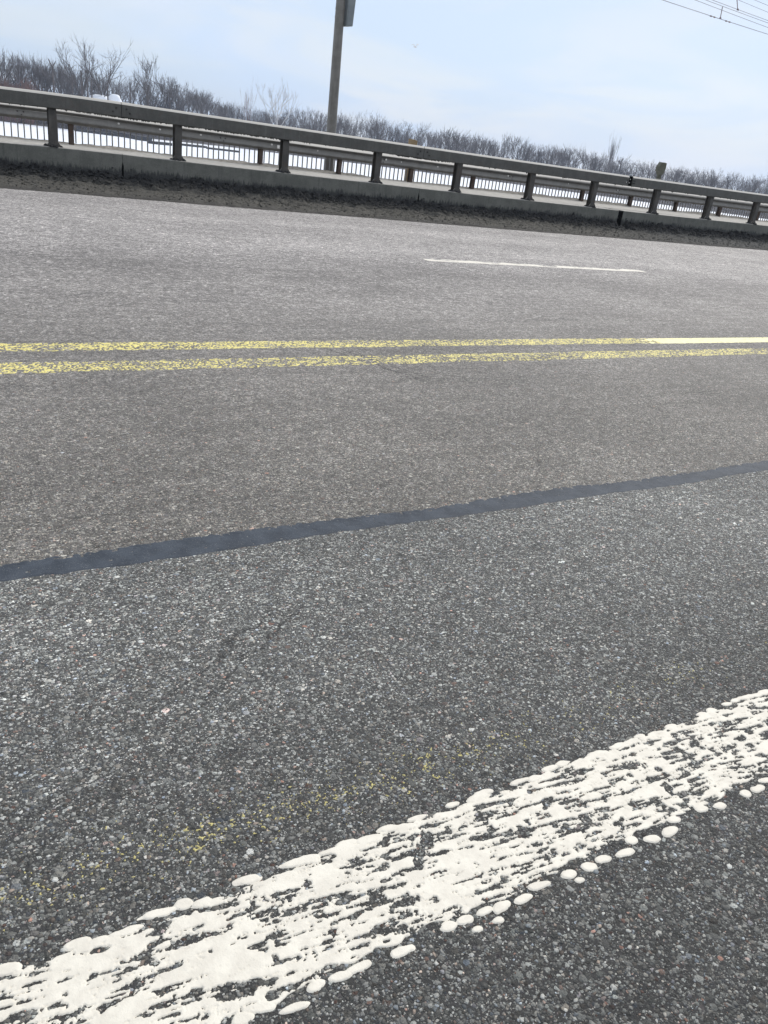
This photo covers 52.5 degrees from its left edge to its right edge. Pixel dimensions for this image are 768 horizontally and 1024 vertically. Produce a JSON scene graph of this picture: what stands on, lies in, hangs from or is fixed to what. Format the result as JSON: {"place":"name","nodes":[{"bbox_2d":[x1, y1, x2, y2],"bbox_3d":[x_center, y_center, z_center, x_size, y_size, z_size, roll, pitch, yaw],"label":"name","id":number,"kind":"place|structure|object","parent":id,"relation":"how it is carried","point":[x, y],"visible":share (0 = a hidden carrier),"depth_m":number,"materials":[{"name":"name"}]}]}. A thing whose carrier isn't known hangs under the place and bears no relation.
{"place":"outdoors","nodes":[
{"label":"outdoors","id":0,"kind":"place"},
{"bbox_2d":[0,188,767,1023],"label":"road","id":1,"kind":"structure","parent":0,"point":[140,704],"depth_m":2.17,"materials":[{"name":"asphalt"}]},
{"bbox_2d":[0,635,766,945],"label":"yellow paint flecks","id":2,"kind":"object","parent":1,"relation":"on","point":[199,848],"visible":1,"depth_m":1.40,"materials":[{"name":"paint"}]},
{"bbox_2d":[0,689,767,1023],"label":"white edge line","id":3,"kind":"object","parent":1,"relation":"on","point":[224,961],"visible":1,"depth_m":1.28,"materials":[{"name":"paint"}]},
{"bbox_2d":[0,460,767,581],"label":"sealant strip","id":4,"kind":"object","parent":1,"relation":"on","point":[143,553],"visible":1,"depth_m":2.44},
{"bbox_2d":[0,337,767,351],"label":"yellow centre line","id":5,"kind":"object","parent":1,"relation":"on","point":[699,340],"visible":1,"depth_m":4.84,"materials":[{"name":"paint"}]},
{"bbox_2d":[0,348,767,373],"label":"yellow centre line","id":6,"kind":"object","parent":1,"relation":"on","point":[11,367],"visible":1,"depth_m":4.33,"materials":[{"name":"paint"}]},
{"bbox_2d":[0,159,767,250],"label":"roadside grit","id":7,"kind":"object","parent":1,"relation":"on","point":[103,183],"visible":0.96,"depth_m":13.93,"materials":[{"name":"gravel"}]},
{"bbox_2d":[425,259,643,271],"bbox_3d":[2.034,-3.146,9.945,3.654,0.007,0.204,-8,29,-30],"label":"white lane dash","id":8,"kind":"object","parent":1,"relation":"on","point":[442,260],"visible":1,"depth_m":9.79,"materials":[{"name":"paint"}]},
{"bbox_2d":[0,121,767,220],"bbox_3d":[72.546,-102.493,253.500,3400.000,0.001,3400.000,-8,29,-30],"label":"frozen river","id":9,"kind":"structure","parent":0,"point":[60,136],"depth_m":188.48,"materials":[{"name":"ice"}]},
{"bbox_2d":[74,129,122,136],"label":"floating dock","id":10,"kind":"object","parent":9,"relation":"on","point":[98,132],"visible":0.7,"depth_m":203.21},
{"bbox_2d":[102,129,151,140],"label":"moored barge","id":11,"kind":"object","parent":9,"relation":"on","point":[133,136],"visible":0.5,"depth_m":200.82},
{"bbox_2d":[148,141,171,145],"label":"floating dock","id":12,"kind":"object","parent":9,"relation":"on","point":[156,143],"visible":0.8,"depth_m":184.30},
{"bbox_2d":[206,147,238,152],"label":"floating dock","id":13,"kind":"object","parent":9,"relation":"on","point":[211,148],"visible":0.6,"depth_m":202.33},
{"bbox_2d":[0,137,767,224],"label":"pavement","id":14,"kind":"structure","parent":0,"point":[390,181],"depth_m":17.05,"materials":[{"name":"concrete"}]},
{"bbox_2d":[323,0,355,170],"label":"pole","id":15,"kind":"object","parent":14,"relation":"on","point":[344,13],"visible":0.81,"depth_m":16.56,"materials":[{"name":"metal"}]},
{"bbox_2d":[0,141,767,235],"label":"kerb beam","id":16,"kind":"structure","parent":14,"relation":"on","point":[124,165],"depth_m":14.24,"materials":[{"name":"concrete"}]},
{"bbox_2d":[0,86,767,224],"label":"steel railing","id":17,"kind":"object","parent":16,"relation":"on","point":[51,102],"visible":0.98,"depth_m":14.29,"materials":[{"name":"metal"}]},
{"bbox_2d":[109,94,121,101],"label":"snow heap","id":18,"kind":"object","parent":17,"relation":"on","point":[113,97],"visible":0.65,"depth_m":207.90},
{"bbox_2d":[0,103,767,220],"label":"guardrail","id":19,"kind":"object","parent":14,"relation":"on","point":[71,119],"visible":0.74,"depth_m":16.93,"materials":[{"name":"metal"}]},
{"bbox_2d":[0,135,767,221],"bbox_3d":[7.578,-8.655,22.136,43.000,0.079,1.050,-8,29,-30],"label":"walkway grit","id":20,"kind":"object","parent":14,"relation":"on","point":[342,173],"visible":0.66,"depth_m":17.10,"materials":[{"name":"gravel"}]},
{"bbox_2d":[2,116,767,220],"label":"picket fence","id":21,"kind":"object","parent":14,"relation":"on","point":[347,166],"visible":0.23,"depth_m":17.27,"materials":[{"name":"metal"}]},
{"bbox_2d":[404,139,417,180],"bbox_3d":[0.629,-8.288,18.350,0.170,0.910,0.140,-8,29,-30],"label":"timber post","id":22,"kind":"object","parent":14,"relation":"on","point":[412,141],"visible":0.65,"depth_m":18.16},
{"bbox_2d":[649,162,666,205],"bbox_3d":[7.830,-9.379,22.366,0.280,1.230,0.120,-8,29,-30],"label":"marker post","id":23,"kind":"object","parent":14,"relation":"on","point":[660,168],"visible":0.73,"depth_m":22.14,"materials":[{"name":"green paint"}]},
{"bbox_2d":[0,0,767,193],"label":"sky","id":24,"kind":"structure","parent":0,"point":[681,87],"materials":[{"name":"blue"}]},
{"bbox_2d":[4,119,767,218],"bbox_3d":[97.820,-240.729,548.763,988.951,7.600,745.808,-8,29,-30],"label":"bank","id":25,"kind":"structure","parent":0,"point":[151,136],"depth_m":258.43,"materials":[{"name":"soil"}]},
{"bbox_2d":[0,50,15,85],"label":"bare tree","id":26,"kind":"object","parent":25,"relation":"on","point":[7,65],"visible":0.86,"depth_m":212.08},
{"bbox_2d":[0,56,17,80],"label":"bare tree","id":27,"kind":"object","parent":25,"relation":"on","point":[11,68],"visible":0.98,"depth_m":202.02,"materials":[{"name":"grey plant"}]},
{"bbox_2d":[7,60,20,86],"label":"bare tree","id":28,"kind":"object","parent":25,"relation":"on","point":[13,74],"visible":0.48,"depth_m":211.93,"materials":[{"name":"grey plant"}]},
{"bbox_2d":[0,48,31,85],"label":"bare tree","id":29,"kind":"object","parent":25,"relation":"on","point":[4,72],"visible":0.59,"depth_m":215.46,"materials":[{"name":"grey plant"}]},
{"bbox_2d":[5,52,32,87],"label":"bare tree","id":30,"kind":"object","parent":25,"relation":"on","point":[21,68],"visible":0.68,"depth_m":210.62,"materials":[{"name":"grey plant"}]},
{"bbox_2d":[0,73,41,123],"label":"russet bushes","id":31,"kind":"object","parent":25,"relation":"on","point":[13,119],"visible":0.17,"depth_m":205.09,"materials":[{"name":"plant"}]},
{"bbox_2d":[3,48,41,87],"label":"bare tree","id":32,"kind":"object","parent":25,"relation":"on","point":[19,67],"visible":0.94,"depth_m":205.04,"materials":[{"name":"grey plant"}]},
{"bbox_2d":[23,61,39,85],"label":"bare tree","id":33,"kind":"object","parent":25,"relation":"on","point":[33,73],"visible":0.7,"depth_m":215.07,"materials":[{"name":"grey plant"}]},
{"bbox_2d":[24,61,51,90],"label":"bare tree","id":34,"kind":"object","parent":25,"relation":"on","point":[37,76],"visible":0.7,"depth_m":213.69,"materials":[{"name":"grey plant"}]},
{"bbox_2d":[26,58,50,90],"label":"bare tree","id":35,"kind":"object","parent":25,"relation":"on","point":[39,77],"visible":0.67,"depth_m":216.32,"materials":[{"name":"grey plant"}]},
{"bbox_2d":[48,59,55,92],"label":"dead tree","id":36,"kind":"object","parent":25,"relation":"on","point":[52,66],"visible":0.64,"depth_m":199.54,"materials":[{"name":"grey plant"}]},
{"bbox_2d":[40,68,63,92],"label":"bare tree","id":37,"kind":"object","parent":25,"relation":"on","point":[42,81],"visible":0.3,"depth_m":222.75,"materials":[{"name":"grey plant"}]},
{"bbox_2d":[42,65,65,92],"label":"bare tree","id":38,"kind":"object","parent":25,"relation":"on","point":[49,78],"visible":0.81,"depth_m":210.74,"materials":[{"name":"grey plant"}]},
{"bbox_2d":[48,57,65,91],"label":"bare tree","id":39,"kind":"object","parent":25,"relation":"on","point":[57,73],"visible":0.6,"depth_m":213.88,"materials":[{"name":"grey plant"}]},
{"bbox_2d":[33,59,83,93],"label":"bare tree","id":40,"kind":"object","parent":25,"relation":"on","point":[42,71],"visible":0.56,"depth_m":211.94,"materials":[{"name":"grey plant"}]},
{"bbox_2d":[55,72,70,92],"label":"bare tree","id":41,"kind":"object","parent":25,"relation":"on","point":[65,86],"visible":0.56,"depth_m":212.36,"materials":[{"name":"grey plant"}]},
{"bbox_2d":[55,68,77,94],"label":"bare tree","id":42,"kind":"object","parent":25,"relation":"on","point":[65,82],"visible":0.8,"depth_m":210.32,"materials":[{"name":"grey plant"}]},
{"bbox_2d":[52,37,103,128],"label":"tall bare tree","id":43,"kind":"object","parent":25,"relation":"on","point":[85,68],"visible":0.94,"depth_m":204.59,"materials":[{"name":"grey plant"}]},
{"bbox_2d":[80,70,84,129],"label":"dead tree","id":44,"kind":"object","parent":25,"relation":"on","point":[81,80],"visible":0.41,"depth_m":204.07,"materials":[{"name":"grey plant"}]},
{"bbox_2d":[71,76,95,94],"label":"bare tree","id":45,"kind":"object","parent":25,"relation":"on","point":[89,86],"visible":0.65,"depth_m":217.55,"materials":[{"name":"grey plant"}]},
{"bbox_2d":[89,94,106,99],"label":"snow heap","id":46,"kind":"object","parent":25,"relation":"on","point":[97,96],"visible":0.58,"depth_m":208.96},
{"bbox_2d":[75,41,130,131],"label":"tall bare tree","id":47,"kind":"object","parent":25,"relation":"on","point":[108,79],"visible":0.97,"depth_m":207.45,"materials":[{"name":"grey plant"}]},
{"bbox_2d":[35,108,200,141],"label":"shore scrub","id":48,"kind":"object","parent":25,"relation":"on","point":[99,129],"visible":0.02,"depth_m":215.77,"materials":[{"name":"grey plant"}]},
{"bbox_2d":[110,77,137,102],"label":"bare tree","id":49,"kind":"object","parent":25,"relation":"on","point":[121,90],"visible":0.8,"depth_m":220.35,"materials":[{"name":"grey plant"}]},
{"bbox_2d":[111,82,138,103],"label":"bare tree","id":50,"kind":"object","parent":25,"relation":"on","point":[127,94],"visible":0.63,"depth_m":223.56,"materials":[{"name":"grey plant"}]},
{"bbox_2d":[119,73,138,103],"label":"bare tree","id":51,"kind":"object","parent":25,"relation":"on","point":[128,91],"visible":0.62,"depth_m":231.21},
{"bbox_2d":[123,72,151,103],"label":"bare tree","id":52,"kind":"object","parent":25,"relation":"on","point":[134,86],"visible":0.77,"depth_m":229.61,"materials":[{"name":"grey plant"}]},
{"bbox_2d":[126,79,157,105],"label":"bare tree","id":53,"kind":"object","parent":25,"relation":"on","point":[140,96],"visible":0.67,"depth_m":231.00,"materials":[{"name":"grey plant"}]},
{"bbox_2d":[132,50,157,136],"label":"tall bare tree","id":54,"kind":"object","parent":25,"relation":"on","point":[146,76],"visible":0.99,"depth_m":221.03,"materials":[{"name":"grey plant"}]},
{"bbox_2d":[139,78,159,105],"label":"bare tree","id":55,"kind":"object","parent":25,"relation":"on","point":[151,84],"visible":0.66,"depth_m":228.62,"materials":[{"name":"grey plant"}]},
{"bbox_2d":[138,89,161,106],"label":"bare tree","id":56,"kind":"object","parent":25,"relation":"on","point":[155,104],"visible":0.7,"depth_m":231.08,"materials":[{"name":"grey plant"}]},
{"bbox_2d":[132,71,178,107],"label":"bare tree","id":57,"kind":"object","parent":25,"relation":"on","point":[159,85],"visible":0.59,"depth_m":238.96,"materials":[{"name":"grey plant"}]},
{"bbox_2d":[141,74,170,107],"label":"bare tree","id":58,"kind":"object","parent":25,"relation":"on","point":[157,92],"visible":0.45,"depth_m":242.78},
{"bbox_2d":[141,80,176,106],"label":"bare tree","id":59,"kind":"object","parent":25,"relation":"on","point":[156,95],"visible":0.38,"depth_m":245.66,"materials":[{"name":"grey plant"}]},
{"bbox_2d":[151,81,181,105],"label":"bare tree","id":60,"kind":"object","parent":25,"relation":"on","point":[166,93],"visible":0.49,"depth_m":242.25,"materials":[{"name":"grey plant"}]},
{"bbox_2d":[153,73,197,109],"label":"bare tree","id":61,"kind":"object","parent":25,"relation":"on","point":[167,90],"visible":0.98,"depth_m":231.97,"materials":[{"name":"grey plant"}]},
{"bbox_2d":[166,84,193,111],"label":"bare tree","id":62,"kind":"object","parent":25,"relation":"on","point":[188,108],"visible":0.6,"depth_m":244.84,"materials":[{"name":"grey plant"}]},
{"bbox_2d":[167,79,193,109],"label":"bare tree","id":63,"kind":"object","parent":25,"relation":"on","point":[181,92],"visible":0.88,"depth_m":235.50,"materials":[{"name":"grey plant"}]},
{"bbox_2d":[175,91,196,111],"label":"bare tree","id":64,"kind":"object","parent":25,"relation":"on","point":[182,100],"visible":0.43,"depth_m":247.33,"materials":[{"name":"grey plant"}]},
{"bbox_2d":[187,94,212,112],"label":"bare tree","id":65,"kind":"object","parent":25,"relation":"on","point":[199,103],"visible":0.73,"depth_m":248.51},
{"bbox_2d":[195,93,217,115],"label":"bare tree","id":66,"kind":"object","parent":25,"relation":"on","point":[202,110],"visible":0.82,"depth_m":246.90,"materials":[{"name":"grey plant"}]},
{"bbox_2d":[197,95,216,114],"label":"bare tree","id":67,"kind":"object","parent":25,"relation":"on","point":[206,106],"visible":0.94,"depth_m":245.71,"materials":[{"name":"grey plant"}]},
{"bbox_2d":[217,101,236,117],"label":"bare tree","id":68,"kind":"object","parent":25,"relation":"on","point":[227,110],"visible":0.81,"depth_m":262.56,"materials":[{"name":"grey plant"}]},
{"bbox_2d":[234,107,250,120],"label":"bare tree","id":69,"kind":"object","parent":25,"relation":"on","point":[235,112],"visible":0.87,"depth_m":255.01,"materials":[{"name":"grey plant"}]},
{"bbox_2d":[240,90,257,147],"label":"slender tree","id":70,"kind":"object","parent":25,"relation":"on","point":[247,105],"visible":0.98,"depth_m":245.19,"materials":[{"name":"grey plant"}]},
{"bbox_2d":[255,78,298,151],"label":"birch tree","id":71,"kind":"object","parent":25,"relation":"on","point":[271,103],"visible":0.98,"depth_m":241.68,"materials":[{"name":"grey plant"}]},
{"bbox_2d":[290,107,311,127],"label":"bare tree","id":72,"kind":"object","parent":25,"relation":"on","point":[300,121],"visible":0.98,"depth_m":260.95,"materials":[{"name":"grey plant"}]},
{"bbox_2d":[301,110,317,129],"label":"bare tree","id":73,"kind":"object","parent":25,"relation":"on","point":[308,120],"visible":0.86,"depth_m":264.24,"materials":[{"name":"grey plant"}]},
{"bbox_2d":[336,112,353,134],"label":"bare tree","id":74,"kind":"object","parent":25,"relation":"on","point":[340,119],"visible":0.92,"depth_m":264.79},
{"bbox_2d":[345,113,361,135],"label":"bare tree","id":75,"kind":"object","parent":25,"relation":"on","point":[355,129],"visible":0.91,"depth_m":266.99,"materials":[{"name":"grey plant"}]},
{"bbox_2d":[348,117,364,136],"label":"bare tree","id":76,"kind":"object","parent":25,"relation":"on","point":[356,128],"visible":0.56,"depth_m":272.73,"materials":[{"name":"grey plant"}]},
{"bbox_2d":[356,114,372,137],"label":"bare tree","id":77,"kind":"object","parent":25,"relation":"on","point":[361,125],"visible":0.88,"depth_m":264.81,"materials":[{"name":"grey plant"}]},
{"bbox_2d":[355,109,384,138],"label":"bare tree","id":78,"kind":"object","parent":25,"relation":"on","point":[373,132],"visible":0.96,"depth_m":264.29,"materials":[{"name":"plant"}]},
{"bbox_2d":[373,121,389,139],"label":"bare tree","id":79,"kind":"object","parent":25,"relation":"on","point":[377,134],"visible":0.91,"depth_m":265.75,"materials":[{"name":"grey plant"}]},
{"bbox_2d":[370,120,392,140],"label":"bare tree","id":80,"kind":"object","parent":25,"relation":"on","point":[384,133],"visible":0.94,"depth_m":265.52,"materials":[{"name":"grey plant"}]},
{"bbox_2d":[369,116,393,139],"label":"bare tree","id":81,"kind":"object","parent":25,"relation":"on","point":[384,121],"visible":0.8,"depth_m":268.75,"materials":[{"name":"grey plant"}]},
{"bbox_2d":[0,52,765,192],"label":"woodland","id":82,"kind":"object","parent":25,"relation":"on","point":[264,115],"visible":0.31,"depth_m":285.22,"materials":[{"name":"plant"}]},
{"bbox_2d":[0,75,767,193],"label":"dense undergrowth","id":83,"kind":"object","parent":25,"relation":"on","point":[172,103],"depth_m":271.23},
{"bbox_2d":[389,124,403,141],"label":"bare tree","id":84,"kind":"object","parent":25,"relation":"on","point":[396,134],"visible":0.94,"depth_m":275.55,"materials":[{"name":"grey plant"}]},
{"bbox_2d":[429,133,448,147],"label":"bare tree","id":85,"kind":"object","parent":25,"relation":"on","point":[433,145],"visible":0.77,"depth_m":268.19,"materials":[{"name":"grey plant"}]},
{"bbox_2d":[440,128,477,149],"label":"bare tree","id":86,"kind":"object","parent":25,"relation":"on","point":[457,136],"visible":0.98,"depth_m":267.78,"materials":[{"name":"grey plant"}]},
{"bbox_2d":[473,134,487,153],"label":"bare tree","id":87,"kind":"object","parent":25,"relation":"on","point":[483,146],"visible":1,"depth_m":267.76,"materials":[{"name":"grey plant"}]},
{"bbox_2d":[473,138,504,155],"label":"bare tree","id":88,"kind":"object","parent":25,"relation":"on","point":[490,147],"visible":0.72,"depth_m":277.25,"materials":[{"name":"grey plant"}]},
{"bbox_2d":[491,142,510,156],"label":"bare tree","id":89,"kind":"object","parent":25,"relation":"on","point":[499,151],"visible":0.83,"depth_m":269.07,"materials":[{"name":"grey plant"}]},
{"bbox_2d":[495,139,510,157],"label":"bare tree","id":90,"kind":"object","parent":25,"relation":"on","point":[502,150],"visible":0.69,"depth_m":274.28,"materials":[{"name":"grey plant"}]},
{"bbox_2d":[502,133,520,158],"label":"bare tree","id":91,"kind":"object","parent":25,"relation":"on","point":[513,145],"visible":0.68,"depth_m":276.32,"materials":[{"name":"grey plant"}]},
{"bbox_2d":[506,135,528,158],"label":"bare tree","id":92,"kind":"object","parent":25,"relation":"on","point":[515,146],"visible":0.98,"depth_m":269.68,"materials":[{"name":"grey plant"}]},
{"bbox_2d":[527,146,543,161],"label":"bare tree","id":93,"kind":"object","parent":25,"relation":"on","point":[532,152],"visible":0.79,"depth_m":283.84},
{"bbox_2d":[544,146,555,163],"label":"bare tree","id":94,"kind":"object","parent":25,"relation":"on","point":[548,154],"visible":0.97,"depth_m":267.21,"materials":[{"name":"grey plant"}]},
{"bbox_2d":[539,145,562,165],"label":"bare tree","id":95,"kind":"object","parent":25,"relation":"on","point":[557,162],"visible":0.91,"depth_m":268.70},
{"bbox_2d":[554,143,583,166],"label":"bare tree","id":96,"kind":"object","parent":25,"relation":"on","point":[569,155],"visible":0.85,"depth_m":279.83,"materials":[{"name":"grey plant"}]},
{"bbox_2d":[564,147,586,167],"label":"bare tree","id":97,"kind":"object","parent":25,"relation":"on","point":[574,157],"visible":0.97,"depth_m":273.55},
{"bbox_2d":[576,147,601,169],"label":"bare tree","id":98,"kind":"object","parent":25,"relation":"on","point":[596,163],"visible":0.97,"depth_m":271.32,"materials":[{"name":"grey plant"}]},
{"bbox_2d":[593,151,610,171],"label":"bare tree","id":99,"kind":"object","parent":25,"relation":"on","point":[603,159],"visible":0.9,"depth_m":273.50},
{"bbox_2d":[603,134,621,193],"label":"poplar tree","id":100,"kind":"object","parent":25,"relation":"on","point":[613,151],"visible":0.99,"depth_m":254.53,"materials":[{"name":"plant"}]},
{"bbox_2d":[608,155,619,172],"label":"bare tree","id":101,"kind":"object","parent":25,"relation":"on","point":[612,166],"visible":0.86,"depth_m":274.46,"materials":[{"name":"grey plant"}]},
{"bbox_2d":[607,153,636,174],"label":"bare tree","id":102,"kind":"object","parent":25,"relation":"on","point":[620,162],"visible":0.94,"depth_m":272.53,"materials":[{"name":"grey plant"}]},
{"bbox_2d":[638,161,655,177],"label":"bare tree","id":103,"kind":"object","parent":25,"relation":"on","point":[646,168],"visible":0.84,"depth_m":261.94,"materials":[{"name":"grey plant"}]},
{"bbox_2d":[726,173,741,188],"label":"bare tree","id":104,"kind":"object","parent":25,"relation":"on","point":[730,180],"visible":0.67,"depth_m":268.62,"materials":[{"name":"grey plant"}]},
{"bbox_2d":[741,176,760,192],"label":"bare tree","id":105,"kind":"object","parent":25,"relation":"on","point":[751,185],"visible":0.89,"depth_m":254.83,"materials":[{"name":"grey plant"}]},
{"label":"insulator string","id":106,"kind":"object","parent":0,"visible":0},
{"bbox_2d":[663,0,766,33],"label":"overhead wire","id":107,"kind":"object","parent":106,"relation":"hanging from","point":[715,17],"visible":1,"depth_m":109.78,"materials":[{"name":"metal"}]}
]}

